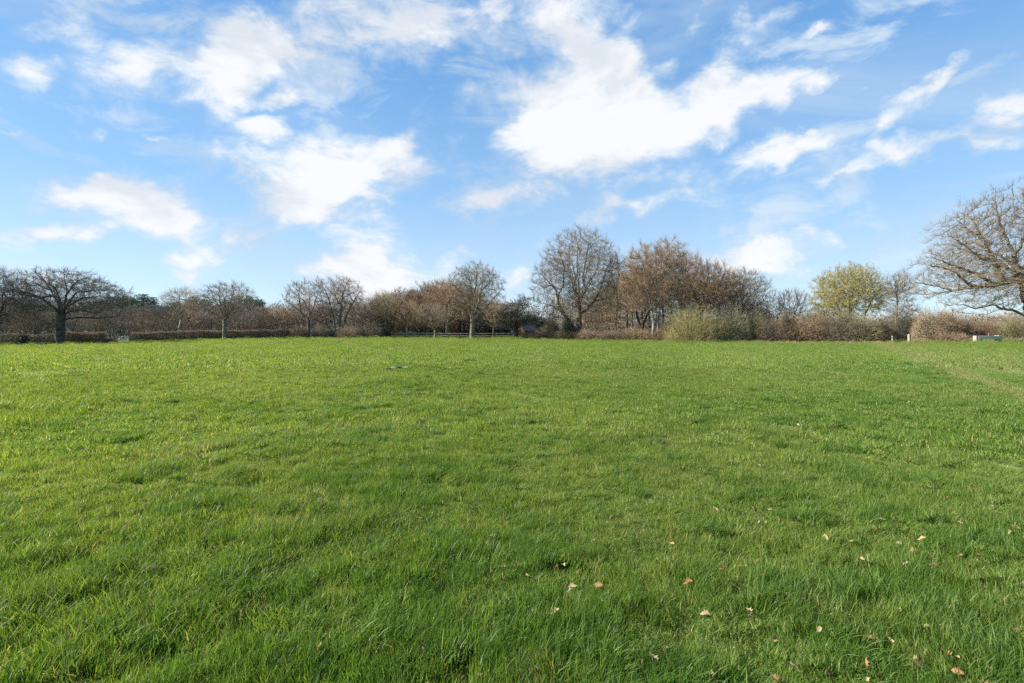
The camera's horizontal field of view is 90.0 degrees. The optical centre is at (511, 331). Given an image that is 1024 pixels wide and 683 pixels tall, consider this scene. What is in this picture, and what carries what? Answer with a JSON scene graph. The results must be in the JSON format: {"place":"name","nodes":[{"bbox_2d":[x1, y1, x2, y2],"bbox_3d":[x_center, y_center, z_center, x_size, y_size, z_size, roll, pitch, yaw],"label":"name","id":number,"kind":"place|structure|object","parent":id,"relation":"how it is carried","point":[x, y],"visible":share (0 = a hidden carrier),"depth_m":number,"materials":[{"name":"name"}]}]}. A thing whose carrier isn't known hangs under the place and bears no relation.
{"place":"outdoors","nodes":[
{"label":"outdoors","id":0,"kind":"place"},
{"bbox_2d":[0,332,1023,682],"bbox_3d":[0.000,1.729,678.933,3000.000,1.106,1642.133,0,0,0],"label":"ground","id":1,"kind":"structure","parent":0,"point":[1010,466],"depth_m":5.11,"materials":[{"name":"green plant"}]},
{"bbox_2d":[0,265,43,331],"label":"oak tree","id":2,"kind":"object","parent":1,"relation":"on","point":[2,306],"visible":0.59,"depth_m":77.33,"materials":[{"name":"brown plant"}]},
{"bbox_2d":[12,330,35,344],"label":"shrub","id":3,"kind":"object","parent":1,"relation":"on","point":[23,338],"visible":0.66,"depth_m":79.22,"materials":[{"name":"green plant"}]},
{"bbox_2d":[4,308,47,332],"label":"woodland tree","id":4,"kind":"object","parent":1,"relation":"on","point":[22,321],"visible":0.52,"depth_m":99.55,"materials":[{"name":"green plant"}]},
{"bbox_2d":[3,298,57,341],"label":"woodland tree","id":5,"kind":"object","parent":1,"relation":"on","point":[34,318],"visible":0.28,"depth_m":100.33,"materials":[{"name":"brown plant"}]},
{"bbox_2d":[0,332,69,343],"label":"clipped hedge","id":6,"kind":"object","parent":1,"relation":"on","point":[34,337],"visible":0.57,"depth_m":81.28,"materials":[{"name":"brown plant"}]},
{"bbox_2d":[17,307,55,338],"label":"woodland tree","id":7,"kind":"object","parent":1,"relation":"on","point":[30,318],"visible":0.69,"depth_m":99.43,"materials":[{"name":"brown plant"}]},
{"bbox_2d":[0,264,137,344],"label":"oak tree","id":8,"kind":"object","parent":1,"relation":"on","point":[61,318],"visible":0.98,"depth_m":77.01,"materials":[{"name":"brown plant"}]},
{"bbox_2d":[65,331,108,342],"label":"clipped hedge","id":9,"kind":"object","parent":1,"relation":"on","point":[78,337],"visible":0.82,"depth_m":82.66,"materials":[{"name":"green plant"}]},
{"bbox_2d":[76,308,114,332],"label":"woodland tree","id":10,"kind":"object","parent":1,"relation":"on","point":[91,328],"visible":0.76,"depth_m":99.95,"materials":[{"name":"brown plant"}]},
{"bbox_2d":[77,298,127,331],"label":"woodland tree","id":11,"kind":"object","parent":1,"relation":"on","point":[99,316],"visible":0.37,"depth_m":102.53,"materials":[{"name":"brown plant"}]},
{"bbox_2d":[113,304,151,337],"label":"woodland tree","id":12,"kind":"object","parent":1,"relation":"on","point":[132,308],"visible":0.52,"depth_m":103.22,"materials":[{"name":"brown plant"}]},
{"bbox_2d":[127,294,155,337],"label":"pine tree","id":13,"kind":"object","parent":1,"relation":"on","point":[144,300],"visible":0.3,"depth_m":137.25,"materials":[{"name":"green plant"}]},
{"bbox_2d":[121,306,162,332],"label":"woodland tree","id":14,"kind":"object","parent":1,"relation":"on","point":[141,324],"visible":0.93,"depth_m":99.62,"materials":[{"name":"brown plant"}]},
{"bbox_2d":[143,304,185,332],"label":"woodland tree","id":15,"kind":"object","parent":1,"relation":"on","point":[163,323],"visible":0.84,"depth_m":99.66,"materials":[{"name":"brown plant"}]},
{"bbox_2d":[156,285,205,335],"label":"dead tree","id":16,"kind":"object","parent":1,"relation":"on","point":[171,296],"visible":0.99,"depth_m":96.42,"materials":[{"name":"brown plant"}]},
{"bbox_2d":[161,301,216,336],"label":"woodland tree","id":17,"kind":"object","parent":1,"relation":"on","point":[192,318],"visible":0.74,"depth_m":99.45,"materials":[{"name":"brown plant"}]},
{"bbox_2d":[190,306,229,334],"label":"woodland tree","id":18,"kind":"object","parent":1,"relation":"on","point":[210,319],"visible":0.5,"depth_m":102.63,"materials":[{"name":"brown plant"}]},
{"bbox_2d":[130,329,305,341],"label":"clipped hedge","id":19,"kind":"object","parent":1,"relation":"on","point":[231,335],"visible":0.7,"depth_m":92.35,"materials":[{"name":"brown plant"}]},
{"bbox_2d":[195,280,260,338],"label":"oak tree","id":20,"kind":"object","parent":1,"relation":"on","point":[227,315],"visible":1,"depth_m":91.41,"materials":[{"name":"brown plant"}]},
{"bbox_2d":[0,310,460,340],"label":"undergrowth","id":21,"kind":"object","parent":1,"relation":"on","point":[108,331],"visible":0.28,"depth_m":103.81,"materials":[{"name":"plant"}]},
{"bbox_2d":[236,314,263,333],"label":"woodland tree","id":22,"kind":"object","parent":1,"relation":"on","point":[248,326],"visible":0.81,"depth_m":99.44,"materials":[{"name":"brown plant"}]},
{"bbox_2d":[253,310,280,330],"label":"woodland tree","id":23,"kind":"object","parent":1,"relation":"on","point":[275,320],"visible":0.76,"depth_m":99.48,"materials":[{"name":"brown plant"}]},
{"bbox_2d":[253,302,297,334],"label":"woodland tree","id":24,"kind":"object","parent":1,"relation":"on","point":[271,314],"visible":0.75,"depth_m":99.28,"materials":[{"name":"brown plant"}]},
{"bbox_2d":[273,309,303,330],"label":"woodland tree","id":25,"kind":"object","parent":1,"relation":"on","point":[286,320],"visible":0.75,"depth_m":99.40,"materials":[{"name":"brown plant"}]},
{"bbox_2d":[280,303,316,328],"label":"woodland tree","id":26,"kind":"object","parent":1,"relation":"on","point":[291,310],"visible":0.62,"depth_m":99.31,"materials":[{"name":"brown plant"}]},
{"bbox_2d":[288,324,308,337],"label":"shrub","id":27,"kind":"object","parent":1,"relation":"on","point":[301,331],"visible":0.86,"depth_m":94.58,"materials":[{"name":"brown plant"}]},
{"bbox_2d":[283,276,323,337],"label":"ash tree","id":28,"kind":"object","parent":1,"relation":"on","point":[306,293],"visible":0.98,"depth_m":95.71,"materials":[{"name":"brown plant"}]},
{"bbox_2d":[294,297,323,330],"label":"woodland tree","id":29,"kind":"object","parent":1,"relation":"on","point":[307,313],"visible":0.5,"depth_m":100.55,"materials":[{"name":"brown plant"}]},
{"bbox_2d":[308,322,326,337],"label":"shrub","id":30,"kind":"object","parent":1,"relation":"on","point":[315,332],"visible":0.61,"depth_m":94.50,"materials":[{"name":"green plant"}]},
{"bbox_2d":[307,302,337,328],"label":"woodland tree","id":31,"kind":"object","parent":1,"relation":"on","point":[321,316],"visible":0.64,"depth_m":99.32,"materials":[{"name":"plant"}]},
{"bbox_2d":[313,303,342,328],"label":"woodland tree","id":32,"kind":"object","parent":1,"relation":"on","point":[325,317],"visible":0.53,"depth_m":100.56,"materials":[{"name":"plant"}]},
{"bbox_2d":[320,324,342,337],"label":"shrub","id":33,"kind":"object","parent":1,"relation":"on","point":[329,332],"visible":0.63,"depth_m":93.29,"materials":[{"name":"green plant"}]},
{"bbox_2d":[313,272,366,330],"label":"ash tree","id":34,"kind":"object","parent":1,"relation":"on","point":[341,302],"visible":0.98,"depth_m":96.67,"materials":[{"name":"brown plant"}]},
{"bbox_2d":[333,325,363,338],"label":"shrub","id":35,"kind":"object","parent":1,"relation":"on","point":[343,333],"visible":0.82,"depth_m":92.26,"materials":[{"name":"brown plant"}]},
{"bbox_2d":[343,306,375,328],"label":"woodland tree","id":36,"kind":"object","parent":1,"relation":"on","point":[357,317],"visible":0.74,"depth_m":99.59,"materials":[{"name":"plant"}]},
{"bbox_2d":[347,297,381,329],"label":"woodland tree","id":37,"kind":"object","parent":1,"relation":"on","point":[361,311],"visible":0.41,"depth_m":101.92,"materials":[{"name":"plant"}]},
{"bbox_2d":[351,321,385,337],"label":"shrub","id":38,"kind":"object","parent":1,"relation":"on","point":[370,330],"visible":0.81,"depth_m":93.38,"materials":[{"name":"brown plant"}]},
{"bbox_2d":[352,304,390,328],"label":"woodland tree","id":39,"kind":"object","parent":1,"relation":"on","point":[376,315],"visible":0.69,"depth_m":99.21,"materials":[{"name":"plant"}]},
{"bbox_2d":[369,289,399,329],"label":"tree","id":40,"kind":"object","parent":1,"relation":"on","point":[384,296],"visible":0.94,"depth_m":97.81,"materials":[{"name":"brown plant"}]},
{"bbox_2d":[374,293,408,336],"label":"woodland tree","id":41,"kind":"object","parent":1,"relation":"on","point":[389,325],"visible":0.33,"depth_m":103.90,"materials":[{"name":"plant"}]},
{"bbox_2d":[385,287,421,334],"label":"woodland tree","id":42,"kind":"object","parent":1,"relation":"on","point":[404,293],"visible":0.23,"depth_m":104.33,"materials":[{"name":"plant"}]},
{"bbox_2d":[385,298,426,336],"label":"tree","id":43,"kind":"object","parent":1,"relation":"on","point":[410,302],"visible":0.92,"depth_m":96.49,"materials":[{"name":"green plant"}]},
{"bbox_2d":[396,289,426,336],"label":"woodland tree","id":44,"kind":"object","parent":1,"relation":"on","point":[404,298],"visible":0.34,"depth_m":102.66,"materials":[{"name":"plant"}]},
{"bbox_2d":[404,281,440,334],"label":"woodland tree","id":45,"kind":"object","parent":1,"relation":"on","point":[414,299],"visible":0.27,"depth_m":101.71,"materials":[{"name":"plant"}]},
{"bbox_2d":[412,302,451,336],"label":"tree","id":46,"kind":"object","parent":1,"relation":"on","point":[430,312],"visible":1,"depth_m":87.69,"materials":[{"name":"brown plant"}]},
{"bbox_2d":[411,279,455,336],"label":"woodland tree","id":47,"kind":"object","parent":1,"relation":"on","point":[423,288],"visible":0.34,"depth_m":101.28,"materials":[{"name":"plant"}]},
{"bbox_2d":[374,311,503,336],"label":"undergrowth","id":48,"kind":"object","parent":1,"relation":"on","point":[467,330],"visible":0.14,"depth_m":107.70,"materials":[{"name":"brown plant"}]},
{"bbox_2d":[420,278,470,336],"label":"oak tree","id":49,"kind":"object","parent":1,"relation":"on","point":[448,306],"visible":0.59,"depth_m":96.47,"materials":[{"name":"brown plant"}]},
{"bbox_2d":[391,332,532,337],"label":"rail fence","id":50,"kind":"object","parent":1,"relation":"on","point":[449,335],"visible":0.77,"depth_m":94.36,"materials":[{"name":"brown wood"}]},
{"bbox_2d":[457,290,490,329],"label":"woodland tree","id":51,"kind":"object","parent":1,"relation":"on","point":[478,318],"visible":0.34,"depth_m":102.11,"materials":[{"name":"plant"}]},
{"bbox_2d":[444,259,508,337],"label":"oak tree","id":52,"kind":"object","parent":1,"relation":"on","point":[473,300],"visible":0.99,"depth_m":84.38,"materials":[{"name":"brown plant"}]},
{"bbox_2d":[482,300,504,336],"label":"tree","id":53,"kind":"object","parent":1,"relation":"on","point":[490,317],"visible":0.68,"depth_m":91.86,"materials":[{"name":"brown plant"}]},
{"bbox_2d":[484,326,512,337],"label":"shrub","id":54,"kind":"object","parent":1,"relation":"on","point":[495,330],"visible":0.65,"depth_m":106.47,"materials":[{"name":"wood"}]},
{"bbox_2d":[4,298,1021,335],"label":"undergrowth","id":55,"kind":"object","parent":1,"relation":"on","point":[1005,313],"visible":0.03,"depth_m":181.05,"materials":[{"name":"plant"}]},
{"bbox_2d":[487,293,548,336],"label":"cedar tree","id":56,"kind":"object","parent":1,"relation":"on","point":[523,320],"visible":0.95,"depth_m":91.16,"materials":[{"name":"green plant"}]},
{"bbox_2d":[518,322,539,337],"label":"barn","id":57,"kind":"structure","parent":1,"relation":"on","point":[527,329],"depth_m":102.55,"materials":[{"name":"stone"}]},
{"bbox_2d":[529,329,550,338],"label":"bramble bush","id":58,"kind":"object","parent":1,"relation":"on","point":[537,334],"visible":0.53,"depth_m":86.28,"materials":[{"name":"brown plant"}]},
{"bbox_2d":[542,311,559,335],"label":"shrub","id":59,"kind":"object","parent":1,"relation":"on","point":[548,324],"visible":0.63,"depth_m":85.65,"materials":[{"name":"green plant"}]},
{"bbox_2d":[551,328,580,339],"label":"bramble bush","id":60,"kind":"object","parent":1,"relation":"on","point":[557,336],"visible":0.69,"depth_m":82.16,"materials":[{"name":"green plant"}]},
{"bbox_2d":[561,313,576,339],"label":"ivy bush","id":61,"kind":"object","parent":1,"relation":"on","point":[565,327],"visible":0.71,"depth_m":82.63,"materials":[{"name":"green plant"}]},
{"bbox_2d":[527,222,625,336],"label":"oak tree","id":62,"kind":"object","parent":1,"relation":"on","point":[578,293],"visible":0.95,"depth_m":83.01,"materials":[{"name":"brown plant"}]},
{"bbox_2d":[563,292,592,330],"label":"woodland tree","id":63,"kind":"object","parent":1,"relation":"on","point":[575,315],"visible":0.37,"depth_m":100.76,"materials":[{"name":"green plant"}]},
{"bbox_2d":[573,326,605,339],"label":"bramble bush","id":64,"kind":"object","parent":1,"relation":"on","point":[591,336],"visible":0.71,"depth_m":80.31,"materials":[{"name":"brown plant"}]},
{"bbox_2d":[583,288,620,330],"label":"woodland tree","id":65,"kind":"object","parent":1,"relation":"on","point":[597,316],"visible":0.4,"depth_m":99.28,"materials":[{"name":"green plant"}]},
{"bbox_2d":[450,317,755,337],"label":"undergrowth","id":66,"kind":"object","parent":1,"relation":"on","point":[607,327],"visible":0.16,"depth_m":98.90,"materials":[{"name":"brown plant"}]},
{"bbox_2d":[598,330,628,340],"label":"bramble bush","id":67,"kind":"object","parent":1,"relation":"on","point":[609,335],"visible":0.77,"depth_m":78.19,"materials":[{"name":"brown plant"}]},
{"bbox_2d":[600,248,628,333],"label":"slender tree","id":68,"kind":"object","parent":1,"relation":"on","point":[614,285],"visible":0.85,"depth_m":79.92,"materials":[{"name":"brown plant"}]},
{"bbox_2d":[592,278,646,330],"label":"woodland tree","id":69,"kind":"object","parent":1,"relation":"on","point":[615,309],"visible":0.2,"depth_m":97.98,"materials":[{"name":"plant"}]},
{"bbox_2d":[598,268,651,331],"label":"woodland tree","id":70,"kind":"object","parent":1,"relation":"on","point":[626,316],"visible":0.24,"depth_m":93.28,"materials":[{"name":"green plant"}]},
{"bbox_2d":[608,272,653,329],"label":"woodland tree","id":71,"kind":"object","parent":1,"relation":"on","point":[632,319],"visible":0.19,"depth_m":91.11,"materials":[{"name":"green plant"}]},
{"bbox_2d":[619,324,647,340],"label":"bramble bush","id":72,"kind":"object","parent":1,"relation":"on","point":[634,334],"visible":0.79,"depth_m":77.37,"materials":[{"name":"brown plant"}]},
{"bbox_2d":[620,271,654,334],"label":"ivy tree","id":73,"kind":"object","parent":1,"relation":"on","point":[638,320],"visible":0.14,"depth_m":81.92,"materials":[{"name":"brown plant"}]},
{"bbox_2d":[611,233,695,337],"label":"oak tree","id":74,"kind":"object","parent":1,"relation":"on","point":[653,272],"visible":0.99,"depth_m":75.04,"materials":[{"name":"brown plant"}]},
{"bbox_2d":[642,326,672,340],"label":"bramble bush","id":75,"kind":"object","parent":1,"relation":"on","point":[655,336],"visible":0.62,"depth_m":75.50,"materials":[{"name":"brown plant"}]},
{"bbox_2d":[647,282,693,333],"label":"woodland tree","id":76,"kind":"object","parent":1,"relation":"on","point":[662,311],"visible":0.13,"depth_m":94.78,"materials":[{"name":"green plant"}]},
{"bbox_2d":[657,270,701,330],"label":"woodland tree","id":77,"kind":"object","parent":1,"relation":"on","point":[678,304],"visible":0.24,"depth_m":88.61,"materials":[{"name":"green plant"}]},
{"bbox_2d":[659,298,725,341],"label":"willow bush","id":78,"kind":"object","parent":1,"relation":"on","point":[693,330],"visible":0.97,"depth_m":71.03,"materials":[{"name":"green plant"}]},
{"bbox_2d":[667,248,748,336],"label":"oak tree","id":79,"kind":"object","parent":1,"relation":"on","point":[710,291],"visible":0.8,"depth_m":82.49,"materials":[{"name":"brown plant"}]},
{"bbox_2d":[394,336,1023,343],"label":"dry grass","id":80,"kind":"structure","parent":1,"relation":"on","point":[792,340],"depth_m":66.95,"materials":[{"name":"plant"}]},
{"bbox_2d":[707,303,754,341],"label":"willow bush","id":81,"kind":"object","parent":1,"relation":"on","point":[732,329],"visible":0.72,"depth_m":71.59,"materials":[{"name":"green plant"}]},
{"bbox_2d":[718,265,777,322],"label":"oak tree","id":82,"kind":"object","parent":1,"relation":"on","point":[753,288],"visible":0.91,"depth_m":80.25,"materials":[{"name":"brown plant"}]},
{"bbox_2d":[739,305,769,340],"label":"willow bush","id":83,"kind":"object","parent":1,"relation":"on","point":[754,323],"visible":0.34,"depth_m":72.52,"materials":[{"name":"green plant"}]},
{"bbox_2d":[750,314,799,342],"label":"bramble bush","id":84,"kind":"object","parent":1,"relation":"on","point":[768,333],"visible":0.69,"depth_m":70.05,"materials":[{"name":"brown plant"}]},
{"bbox_2d":[776,308,799,341],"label":"bramble bush","id":85,"kind":"object","parent":1,"relation":"on","point":[783,323],"visible":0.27,"depth_m":69.96,"materials":[{"name":"brown plant"}]},
{"bbox_2d":[773,286,813,317],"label":"tree","id":86,"kind":"object","parent":1,"relation":"on","point":[791,301],"visible":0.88,"depth_m":81.57,"materials":[{"name":"brown plant"}]},
{"bbox_2d":[774,312,829,342],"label":"bramble bush","id":87,"kind":"object","parent":1,"relation":"on","point":[802,333],"visible":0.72,"depth_m":68.87,"materials":[{"name":"brown plant"}]},
{"bbox_2d":[799,298,826,323],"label":"willow bush","id":88,"kind":"object","parent":1,"relation":"on","point":[813,313],"visible":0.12,"depth_m":77.94,"materials":[{"name":"brown plant"}]},
{"bbox_2d":[797,308,865,342],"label":"bramble bush","id":89,"kind":"object","parent":1,"relation":"on","point":[834,331],"visible":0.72,"depth_m":67.77,"materials":[{"name":"brown plant"}]},
{"bbox_2d":[801,260,893,322],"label":"willow tree","id":90,"kind":"object","parent":1,"relation":"on","point":[835,295],"visible":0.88,"depth_m":78.86,"materials":[{"name":"green plant"}]},
{"bbox_2d":[836,303,860,335],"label":"bramble bush","id":91,"kind":"object","parent":1,"relation":"on","point":[840,312],"visible":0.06,"depth_m":69.35,"materials":[{"name":"brown plant"}]},
{"bbox_2d":[834,310,891,341],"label":"bramble bush","id":92,"kind":"object","parent":1,"relation":"on","point":[866,338],"visible":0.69,"depth_m":66.83,"materials":[{"name":"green plant"}]},
{"bbox_2d":[865,319,901,341],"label":"bramble bush","id":93,"kind":"object","parent":1,"relation":"on","point":[888,332],"visible":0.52,"depth_m":66.14,"materials":[{"name":"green plant"}]},
{"bbox_2d":[772,311,1023,337],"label":"undergrowth","id":94,"kind":"object","parent":1,"relation":"on","point":[977,321],"visible":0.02,"depth_m":78.45,"materials":[{"name":"plant"}]},
{"bbox_2d":[875,270,927,327],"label":"birch tree","id":95,"kind":"object","parent":1,"relation":"on","point":[896,284],"visible":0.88,"depth_m":69.87,"materials":[{"name":"brown plant"}]},
{"bbox_2d":[892,313,917,340],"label":"shrub","id":96,"kind":"object","parent":1,"relation":"on","point":[904,332],"visible":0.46,"depth_m":68.49,"materials":[{"name":"brown plant"}]},
{"bbox_2d":[906,306,951,339],"bbox_3d":[52.988,-1.126,65.167,5.963,5.878,5.008,0,0,0],"label":"blossom bush","id":97,"kind":"object","parent":1,"relation":"on","point":[927,326],"visible":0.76,"depth_m":64.43,"materials":[{"name":"beige plant"}]},
{"bbox_2d":[923,330,970,341],"bbox_3d":[53.907,0.688,62.995,5.667,2.365,5.027,0,0,-29],"label":"bramble bush","id":98,"kind":"object","parent":1,"relation":"on","point":[953,336],"visible":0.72,"depth_m":62.29,"materials":[{"name":"brown plant"}]},
{"bbox_2d":[933,304,966,333],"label":"blossom bush","id":99,"kind":"object","parent":1,"relation":"on","point":[952,326],"visible":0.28,"depth_m":66.37,"materials":[{"name":"beige plant"}]},
{"bbox_2d":[895,177,1023,341],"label":"oak tree","id":100,"kind":"object","parent":1,"relation":"on","point":[1016,269],"visible":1,"depth_m":57.14,"materials":[{"name":"brown plant"}]},
{"bbox_2d":[954,320,981,338],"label":"shrub","id":101,"kind":"object","parent":1,"relation":"on","point":[967,328],"visible":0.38,"depth_m":66.33,"materials":[{"name":"brown plant"}]},
{"bbox_2d":[973,335,1002,341],"bbox_3d":[56.216,0.872,60.504,3.050,0.940,0.590,0,0,2],"label":"cattle trough","id":102,"kind":"object","parent":1,"relation":"on","point":[999,338],"visible":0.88,"depth_m":60.27,"materials":[{"name":"metal"}]},
{"bbox_2d":[967,319,1016,338],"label":"shrub","id":103,"kind":"object","parent":1,"relation":"on","point":[984,330],"visible":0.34,"depth_m":67.27,"materials":[{"name":"brown plant"}]},
{"bbox_2d":[987,315,1023,338],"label":"shrub","id":104,"kind":"object","parent":1,"relation":"on","point":[1013,329],"visible":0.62,"depth_m":65.35,"materials":[{"name":"beige plant"}]},
{"bbox_2d":[0,0,1023,331],"label":"sky","id":105,"kind":"structure","parent":0,"point":[154,147],"materials":[{"name":"blue"}]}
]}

